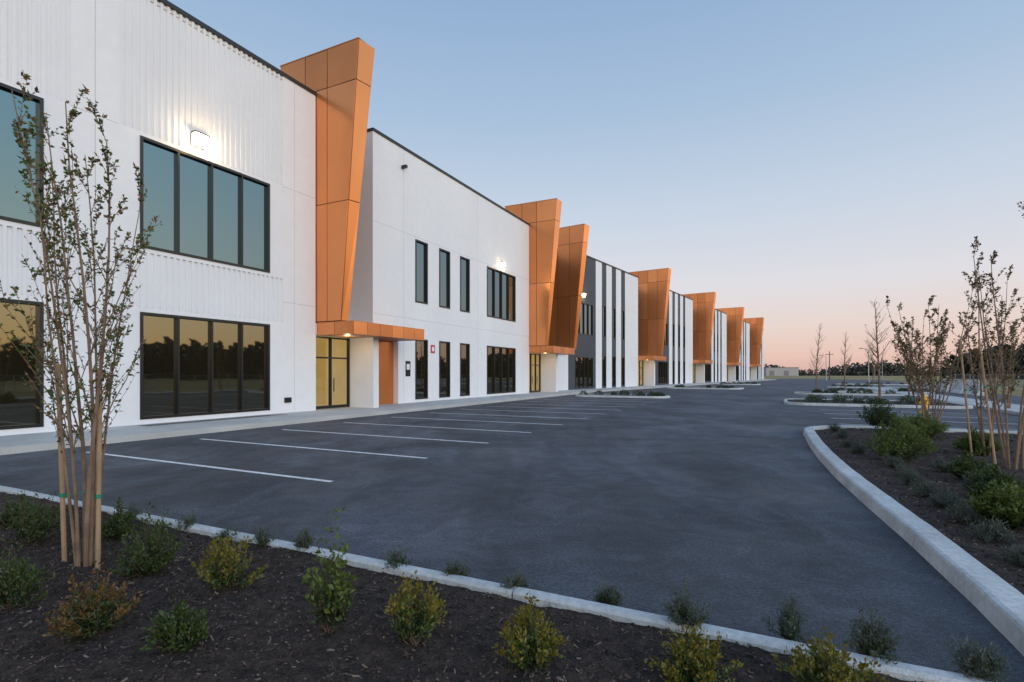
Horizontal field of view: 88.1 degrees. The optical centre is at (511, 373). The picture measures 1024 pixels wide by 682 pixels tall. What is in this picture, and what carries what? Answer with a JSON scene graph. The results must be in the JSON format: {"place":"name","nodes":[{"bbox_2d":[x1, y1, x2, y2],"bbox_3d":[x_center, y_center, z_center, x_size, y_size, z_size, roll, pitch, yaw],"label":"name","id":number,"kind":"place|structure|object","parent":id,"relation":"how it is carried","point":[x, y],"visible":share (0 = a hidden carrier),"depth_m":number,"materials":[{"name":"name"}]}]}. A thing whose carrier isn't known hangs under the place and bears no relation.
{"place":"outdoors","nodes":[
{"label":"outdoors","id":0,"kind":"place"},
{"bbox_2d":[0,379,775,454],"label":"sidewalk","id":1,"kind":"structure","parent":0,"point":[24,443],"depth_m":17.09,"materials":[{"name":"concrete"}]},
{"bbox_2d":[316,336,693,408],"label":"lobby interior","id":2,"kind":"object","parent":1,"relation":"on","point":[339,375],"visible":0.08,"depth_m":25.01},
{"bbox_2d":[280,37,763,404],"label":"copper fins and canopies","id":3,"kind":"object","parent":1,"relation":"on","point":[337,78],"visible":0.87,"depth_m":23.86,"materials":[{"name":"brown metal"}]},
{"bbox_2d":[0,379,1023,681],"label":"asphalt parking lot","id":4,"kind":"structure","parent":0,"point":[742,509],"depth_m":7.19,"materials":[{"name":"grey asphalt"}]},
{"bbox_2d":[0,428,1023,681],"bbox_3d":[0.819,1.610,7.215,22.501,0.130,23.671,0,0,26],"label":"planting bed","id":5,"kind":"object","parent":4,"relation":"on","point":[366,656],"visible":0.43,"depth_m":3.33,"materials":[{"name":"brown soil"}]},
{"bbox_2d":[0,496,45,528],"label":"shrub","id":6,"kind":"object","parent":5,"relation":"on","point":[8,518],"visible":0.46,"depth_m":5.58,"materials":[{"name":"green plant"}]},
{"bbox_2d":[0,540,53,608],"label":"shrub","id":7,"kind":"object","parent":5,"relation":"on","point":[13,584],"visible":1,"depth_m":3.71,"materials":[{"name":"green plant"}]},
{"bbox_2d":[0,489,68,545],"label":"shrub","id":8,"kind":"object","parent":5,"relation":"on","point":[40,526],"visible":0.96,"depth_m":4.97,"materials":[{"name":"green plant"}]},
{"bbox_2d":[0,71,161,568],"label":"sapling tree","id":9,"kind":"object","parent":5,"relation":"on","point":[91,492],"visible":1,"depth_m":4.46,"materials":[{"name":"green plant"}]},
{"bbox_2d":[41,560,142,642],"bbox_3d":[-2.599,1.394,3.282,0.476,0.462,0.507,0,0,0],"label":"shrub","id":10,"kind":"object","parent":5,"relation":"on","point":[87,619],"visible":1,"depth_m":3.26,"materials":[{"name":"green plant"}]},
{"bbox_2d":[101,497,148,539],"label":"shrub","id":11,"kind":"object","parent":5,"relation":"on","point":[119,522],"visible":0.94,"depth_m":5.15,"materials":[{"name":"green plant"}]},
{"bbox_2d":[122,501,142,517],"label":"lavender shrub","id":12,"kind":"object","parent":5,"relation":"on","point":[135,511],"visible":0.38,"depth_m":5.82,"materials":[{"name":"green plant"}]},
{"bbox_2d":[108,502,182,576],"bbox_3d":[-2.951,1.341,4.264,0.488,0.600,0.520,0,0,0],"label":"shrub","id":13,"kind":"object","parent":5,"relation":"on","point":[147,564],"visible":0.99,"depth_m":4.24,"materials":[{"name":"green plant"}]},
{"bbox_2d":[139,597,208,651],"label":"shrub","id":14,"kind":"object","parent":5,"relation":"on","point":[180,632],"visible":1,"depth_m":3.07,"materials":[{"name":"green plant"}]},
{"bbox_2d":[174,507,196,531],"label":"lavender shrub","id":15,"kind":"object","parent":5,"relation":"on","point":[188,521],"visible":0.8,"depth_m":5.47,"materials":[{"name":"green plant"}]},
{"bbox_2d":[210,524,241,542],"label":"lavender shrub","id":16,"kind":"object","parent":5,"relation":"on","point":[224,532],"visible":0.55,"depth_m":5.13,"materials":[{"name":"green plant"}]},
{"bbox_2d":[188,535,268,589],"bbox_3d":[-2.125,1.407,3.978,0.537,0.440,0.431,0,0,-28],"label":"shrub","id":17,"kind":"object","parent":5,"relation":"on","point":[224,559],"visible":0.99,"depth_m":3.94,"materials":[{"name":"green plant"}]},
{"bbox_2d":[253,524,279,545],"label":"lavender shrub","id":18,"kind":"object","parent":5,"relation":"on","point":[262,537],"visible":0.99,"depth_m":4.90,"materials":[{"name":"green plant"}]},
{"bbox_2d":[292,528,318,549],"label":"lavender shrub","id":19,"kind":"object","parent":5,"relation":"on","point":[302,541],"visible":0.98,"depth_m":4.74,"materials":[{"name":"green plant"}]},
{"bbox_2d":[302,506,357,633],"bbox_3d":[-1.128,1.236,3.341,0.354,0.795,0.296,0,0,21],"label":"leafy shrub","id":20,"kind":"object","parent":5,"relation":"on","point":[335,607],"visible":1,"depth_m":3.29,"materials":[{"name":"green plant"}]},
{"bbox_2d":[382,545,413,571],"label":"lavender shrub","id":21,"kind":"object","parent":5,"relation":"on","point":[396,559],"visible":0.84,"depth_m":4.35,"materials":[{"name":"green plant"}]},
{"bbox_2d":[383,570,446,645],"bbox_3d":[-0.594,1.407,3.211,0.401,0.460,0.393,0,0,0],"label":"shrub","id":22,"kind":"object","parent":5,"relation":"on","point":[416,624],"visible":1,"depth_m":3.16,"materials":[{"name":"green plant"}]},
{"bbox_2d":[441,558,472,576],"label":"lavender shrub","id":23,"kind":"object","parent":5,"relation":"on","point":[458,569],"visible":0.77,"depth_m":4.11,"materials":[{"name":"green plant"}]},
{"bbox_2d":[499,567,538,591],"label":"lavender shrub","id":24,"kind":"object","parent":5,"relation":"on","point":[519,582],"visible":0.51,"depth_m":3.88,"materials":[{"name":"green plant"}]},
{"bbox_2d":[494,591,565,672],"bbox_3d":[0.108,1.430,2.936,0.420,0.451,0.382,0,0,0],"label":"shrub","id":25,"kind":"object","parent":5,"relation":"on","point":[527,644],"visible":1,"depth_m":2.92,"materials":[{"name":"green plant"}]},
{"bbox_2d":[659,575,713,628],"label":"lavender shrub","id":26,"kind":"object","parent":5,"relation":"on","point":[684,612],"visible":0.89,"depth_m":3.32,"materials":[{"name":"green plant"}]},
{"bbox_2d":[644,620,743,681],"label":"shrub","id":27,"kind":"object","parent":5,"relation":"on","point":[692,663],"visible":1,"depth_m":2.77,"materials":[{"name":"green plant"}]},
{"bbox_2d":[760,594,811,645],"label":"lavender shrub","id":28,"kind":"object","parent":5,"relation":"on","point":[789,626],"visible":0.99,"depth_m":3.18,"materials":[{"name":"green plant"}]},
{"bbox_2d":[771,627,886,681],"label":"shrub","id":29,"kind":"object","parent":5,"relation":"on","point":[824,659],"visible":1,"depth_m":2.68,"materials":[{"name":"green plant"}]},
{"bbox_2d":[827,423,841,431],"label":"lavender shrub","id":30,"kind":"object","parent":5,"relation":"on","point":[834,427],"visible":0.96,"depth_m":14.55,"materials":[{"name":"green plant"}]},
{"bbox_2d":[834,428,851,437],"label":"lavender shrub","id":31,"kind":"object","parent":5,"relation":"on","point":[843,434],"visible":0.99,"depth_m":12.99,"materials":[{"name":"green plant"}]},
{"bbox_2d":[841,437,858,447],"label":"lavender shrub","id":32,"kind":"object","parent":5,"relation":"on","point":[846,443],"visible":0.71,"depth_m":11.61,"materials":[{"name":"green plant"}]},
{"bbox_2d":[846,442,867,453],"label":"lavender shrub","id":33,"kind":"object","parent":5,"relation":"on","point":[856,449],"visible":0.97,"depth_m":10.60,"materials":[{"name":"green plant"}]},
{"bbox_2d":[856,398,901,425],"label":"shrub","id":34,"kind":"object","parent":5,"relation":"on","point":[871,417],"visible":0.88,"depth_m":16.06,"materials":[{"name":"green plant"}]},
{"bbox_2d":[882,452,906,467],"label":"lavender shrub","id":35,"kind":"object","parent":5,"relation":"on","point":[891,461],"visible":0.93,"depth_m":9.14,"materials":[{"name":"green plant"}]},
{"bbox_2d":[871,410,923,439],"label":"shrub","id":36,"kind":"object","parent":5,"relation":"on","point":[883,428],"visible":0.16,"depth_m":12.30,"materials":[{"name":"green plant"}]},
{"bbox_2d":[860,411,937,461],"bbox_3d":[7.210,1.165,9.886,1.246,0.951,1.162,0,0,0],"label":"shrub","id":37,"kind":"object","parent":5,"relation":"on","point":[901,445],"visible":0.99,"depth_m":9.72,"materials":[{"name":"green plant"}]},
{"bbox_2d":[893,464,915,477],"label":"lavender shrub","id":38,"kind":"object","parent":5,"relation":"on","point":[904,468],"visible":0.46,"depth_m":8.39,"materials":[{"name":"green plant"}]},
{"bbox_2d":[882,419,938,453],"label":"shrub","id":39,"kind":"object","parent":5,"relation":"on","point":[932,446],"visible":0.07,"depth_m":10.82,"materials":[{"name":"green plant"}]},
{"bbox_2d":[898,467,928,484],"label":"lavender shrub","id":40,"kind":"object","parent":5,"relation":"on","point":[908,477],"visible":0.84,"depth_m":7.65,"materials":[{"name":"green plant"}]},
{"bbox_2d":[890,308,947,417],"bbox_3d":[11.556,-0.135,14.936,1.372,3.588,1.594,0,0,0],"label":"sapling tree","id":41,"kind":"object","parent":5,"relation":"on","point":[930,368],"visible":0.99,"depth_m":15.01,"materials":[{"name":"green plant"}]},
{"bbox_2d":[908,478,942,496],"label":"lavender shrub","id":42,"kind":"object","parent":5,"relation":"on","point":[923,491],"visible":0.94,"depth_m":6.92,"materials":[{"name":"green plant"}]},
{"bbox_2d":[904,413,948,436],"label":"shrub","id":43,"kind":"object","parent":5,"relation":"on","point":[933,431],"visible":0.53,"depth_m":13.23,"materials":[{"name":"green plant"}]},
{"bbox_2d":[907,411,949,431],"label":"shrub","id":44,"kind":"object","parent":5,"relation":"on","point":[929,417],"visible":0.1,"depth_m":13.99,"materials":[{"name":"green plant"}]},
{"bbox_2d":[885,278,984,422],"bbox_3d":[12.758,-0.568,15.858,2.236,4.426,2.050,0,0,0],"label":"sapling tree","id":45,"kind":"object","parent":5,"relation":"on","point":[942,341],"visible":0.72,"depth_m":15.68,"materials":[{"name":"brown plant"}]},
{"bbox_2d":[929,454,949,472],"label":"lavender shrub","id":46,"kind":"object","parent":5,"relation":"on","point":[941,466],"visible":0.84,"depth_m":8.68,"materials":[{"name":"green plant"}]},
{"bbox_2d":[928,483,966,507],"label":"lavender shrub","id":47,"kind":"object","parent":5,"relation":"on","point":[944,500],"visible":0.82,"depth_m":6.37,"materials":[{"name":"green plant"}]},
{"bbox_2d":[944,497,988,524],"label":"lavender shrub","id":48,"kind":"object","parent":5,"relation":"on","point":[958,511],"visible":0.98,"depth_m":5.68,"materials":[{"name":"green plant"}]},
{"bbox_2d":[957,471,985,488],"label":"lavender shrub","id":49,"kind":"object","parent":5,"relation":"on","point":[966,483],"visible":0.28,"depth_m":7.26,"materials":[{"name":"green plant"}]},
{"bbox_2d":[946,450,998,481],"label":"shrub","id":50,"kind":"object","parent":5,"relation":"on","point":[960,467],"visible":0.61,"depth_m":8.00,"materials":[{"name":"green plant"}]},
{"bbox_2d":[942,634,1012,681],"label":"lavender shrub","id":51,"kind":"object","parent":5,"relation":"on","point":[981,663],"visible":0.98,"depth_m":2.75,"materials":[{"name":"green plant"}]},
{"bbox_2d":[952,426,1003,455],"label":"shrub","id":52,"kind":"object","parent":5,"relation":"on","point":[962,443],"visible":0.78,"depth_m":10.60,"materials":[{"name":"green plant"}]},
{"bbox_2d":[945,201,1023,469],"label":"sapling tree","id":53,"kind":"object","parent":5,"relation":"on","point":[1005,451],"visible":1,"depth_m":8.96,"materials":[{"name":"brown plant"}]},
{"bbox_2d":[951,264,1022,455],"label":"sapling tree","id":54,"kind":"object","parent":5,"relation":"on","point":[980,418],"visible":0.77,"depth_m":10.38,"materials":[{"name":"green plant"}]},
{"bbox_2d":[965,518,1019,543],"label":"lavender shrub","id":55,"kind":"object","parent":5,"relation":"on","point":[995,531],"visible":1,"depth_m":5.06,"materials":[{"name":"green plant"}]},
{"bbox_2d":[964,479,1023,529],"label":"shrub","id":56,"kind":"object","parent":5,"relation":"on","point":[1003,503],"visible":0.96,"depth_m":5.48,"materials":[{"name":"green plant"}]},
{"bbox_2d":[964,460,1023,497],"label":"shrub","id":57,"kind":"object","parent":5,"relation":"on","point":[980,480],"visible":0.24,"depth_m":6.64,"materials":[{"name":"green plant"}]},
{"bbox_2d":[993,542,1023,566],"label":"lavender shrub","id":58,"kind":"object","parent":5,"relation":"on","point":[1017,553],"visible":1,"depth_m":4.50,"materials":[{"name":"green plant"}]},
{"bbox_2d":[0,425,1023,681],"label":"concrete kerb","id":59,"kind":"structure","parent":4,"relation":"on","point":[994,599],"depth_m":4.04,"materials":[{"name":"grey concrete"}]},
{"bbox_2d":[86,383,1004,481],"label":"parking stall markings","id":60,"kind":"object","parent":4,"relation":"on","point":[376,435],"visible":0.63,"depth_m":12.45,"materials":[{"name":"paint"}]},
{"bbox_2d":[575,389,669,397],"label":"planted island","id":61,"kind":"structure","parent":4,"relation":"on","point":[640,394],"depth_m":37.88,"materials":[{"name":"plant"}]},
{"bbox_2d":[666,384,743,389],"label":"planted island","id":62,"kind":"structure","parent":4,"relation":"on","point":[720,386],"depth_m":58.70,"materials":[{"name":"concrete"}]},
{"bbox_2d":[717,381,760,384],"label":"planted island","id":63,"kind":"structure","parent":4,"relation":"on","point":[740,383],"depth_m":79.12,"materials":[{"name":"concrete"}]},
{"bbox_2d":[825,351,832,378],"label":"utility pole","id":64,"kind":"object","parent":4,"relation":"on","point":[829,354],"visible":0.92,"depth_m":149.90,"materials":[{"name":"grey metal"}]},
{"bbox_2d":[839,337,851,388],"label":"bare tree","id":65,"kind":"object","parent":4,"relation":"on","point":[849,360],"visible":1,"depth_m":54.10,"materials":[{"name":"brown plant"}]},
{"bbox_2d":[794,388,910,395],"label":"planted island","id":66,"kind":"structure","parent":4,"relation":"on","point":[835,391],"depth_m":41.91,"materials":[{"name":"concrete"}]},
{"bbox_2d":[808,324,824,388],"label":"bare tree","id":67,"kind":"object","parent":66,"relation":"on","point":[816,362],"visible":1,"depth_m":44.57,"materials":[{"name":"brown plant"}]},
{"bbox_2d":[859,348,869,382],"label":"street lamp","id":68,"kind":"object","parent":4,"relation":"on","point":[868,380],"visible":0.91,"depth_m":91.94,"materials":[{"name":"silver metal"}]},
{"bbox_2d":[827,383,913,388],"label":"planted island","id":69,"kind":"structure","parent":4,"relation":"on","point":[855,386],"depth_m":62.58,"materials":[{"name":"concrete"}]},
{"bbox_2d":[835,382,907,384],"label":"planted island","id":70,"kind":"structure","parent":4,"relation":"on","point":[888,383],"depth_m":77.68,"materials":[{"name":"plant"}]},
{"bbox_2d":[868,339,875,385],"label":"bare tree","id":71,"kind":"object","parent":4,"relation":"on","point":[872,362],"visible":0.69,"depth_m":66.01,"materials":[{"name":"brown plant"}]},
{"bbox_2d":[814,387,934,393],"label":"planted island","id":72,"kind":"structure","parent":4,"relation":"on","point":[874,391],"depth_m":46.51,"materials":[{"name":"plant"}]},
{"bbox_2d":[783,393,972,408],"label":"planted island","id":73,"kind":"structure","parent":4,"relation":"on","point":[819,400],"depth_m":28.03,"materials":[{"name":"concrete"}]},
{"bbox_2d":[864,299,891,398],"bbox_3d":[19.431,-1.234,28.073,1.324,5.674,1.766,0,0,37],"label":"bare tree","id":74,"kind":"object","parent":73,"relation":"on","point":[878,365],"visible":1,"depth_m":28.14,"materials":[{"name":"brown plant"}]},
{"bbox_2d":[897,321,927,397],"bbox_3d":[25.485,-0.963,33.950,1.190,5.130,1.855,0,0,-44],"label":"bare tree","id":75,"kind":"object","parent":4,"relation":"on","point":[910,359],"visible":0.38,"depth_m":33.91,"materials":[{"name":"brown plant"}]},
{"bbox_2d":[918,393,929,412],"bbox_3d":[16.600,1.200,21.288,0.380,0.800,0.356,0,0,0],"label":"fire hydrant","id":76,"kind":"object","parent":4,"relation":"on","point":[926,402],"visible":0.47,"depth_m":21.22,"materials":[{"name":"yellow metal"}]},
{"bbox_2d":[934,383,948,391],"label":"concrete barrier","id":77,"kind":"object","parent":4,"relation":"on","point":[943,385],"visible":0.2,"depth_m":49.03,"materials":[{"name":"grey concrete"}]},
{"bbox_2d":[947,383,963,393],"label":"concrete barrier","id":78,"kind":"object","parent":4,"relation":"on","point":[958,389],"visible":0.64,"depth_m":45.17,"materials":[{"name":"grey concrete"}]},
{"bbox_2d":[961,384,984,395],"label":"concrete barrier","id":79,"kind":"object","parent":4,"relation":"on","point":[968,392],"visible":0.48,"depth_m":41.76,"materials":[{"name":"grey concrete"}]},
{"bbox_2d":[168,0,1023,373],"label":"sky","id":80,"kind":"structure","parent":0,"point":[803,165],"materials":[{"name":"blue"}]},
{"bbox_2d":[590,579,628,605],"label":"lavender shrub","id":81,"kind":"object","parent":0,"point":[611,596],"visible":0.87,"depth_m":3.64,"materials":[{"name":"green plant"}]},
{"bbox_2d":[764,367,798,375],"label":"distant warehouse","id":82,"kind":"structure","parent":0,"point":[781,371],"depth_m":361.91,"materials":[{"name":"grey"}]},
{"bbox_2d":[841,602,906,664],"bbox_3d":[2.040,1.450,2.968,0.307,0.322,0.325,0,0,-21],"label":"lavender shrub","id":83,"kind":"object","parent":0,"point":[867,646],"visible":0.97,"depth_m":2.97,"materials":[{"name":"green plant"}]},
{"bbox_2d":[764,374,1023,396],"bbox_3d":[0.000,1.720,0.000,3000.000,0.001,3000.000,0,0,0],"label":"ground","id":84,"kind":"structure","parent":0,"point":[1016,392],"depth_m":179.39,"materials":[{"name":"green plant"}]},
{"bbox_2d":[0,0,763,435],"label":"walls","id":85,"kind":"structure","parent":84,"relation":"on","point":[156,70],"depth_m":19.98,"materials":[{"name":"white metal"}]},
{"bbox_2d":[191,130,209,148],"bbox_3d":[-10.363,-7.756,17.582,0.280,0.412,0.500,0,0,26],"label":"wall lamp","id":86,"kind":"object","parent":85,"relation":"attached to","point":[199,139],"visible":1,"depth_m":17.49,"materials":[{"name":"white metal"}]},
{"bbox_2d":[284,164,475,402],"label":"wall signs","id":87,"kind":"object","parent":85,"relation":"attached to","point":[407,367],"depth_m":27.69,"materials":[{"name":"black metal"}]},
{"bbox_2d":[0,82,761,429],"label":"windows","id":88,"kind":"structure","parent":85,"relation":"attached to","point":[200,208],"depth_m":17.98,"materials":[{"name":"black glass"}]},
{"bbox_2d":[157,0,749,323],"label":"roof flashing","id":89,"kind":"object","parent":85,"relation":"on","point":[172,6],"visible":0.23,"depth_m":21.12,"materials":[{"name":"black metal"}]},
{"bbox_2d":[764,359,946,375],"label":"distant tree line","id":90,"kind":"object","parent":84,"relation":"on","point":[857,369],"visible":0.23,"depth_m":394.96,"materials":[{"name":"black plant"}]},
{"bbox_2d":[942,342,1023,378],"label":"distant tree line","id":91,"kind":"object","parent":84,"relation":"on","point":[968,366],"visible":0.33,"depth_m":165.61,"materials":[{"name":"green plant"}]},
{"bbox_2d":[952,374,1023,389],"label":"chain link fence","id":92,"kind":"object","parent":84,"relation":"on","point":[986,380],"visible":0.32,"depth_m":64.42,"materials":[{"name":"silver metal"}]},
{"bbox_2d":[863,388,1022,414],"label":"concrete path","id":93,"kind":"structure","parent":0,"point":[1014,409],"depth_m":29.78,"materials":[{"name":"grey concrete"}]},
{"bbox_2d":[992,318,1023,407],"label":"bare tree","id":94,"kind":"object","parent":93,"relation":"on","point":[1008,404],"visible":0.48,"depth_m":23.92,"materials":[{"name":"brown plant"}]}
]}

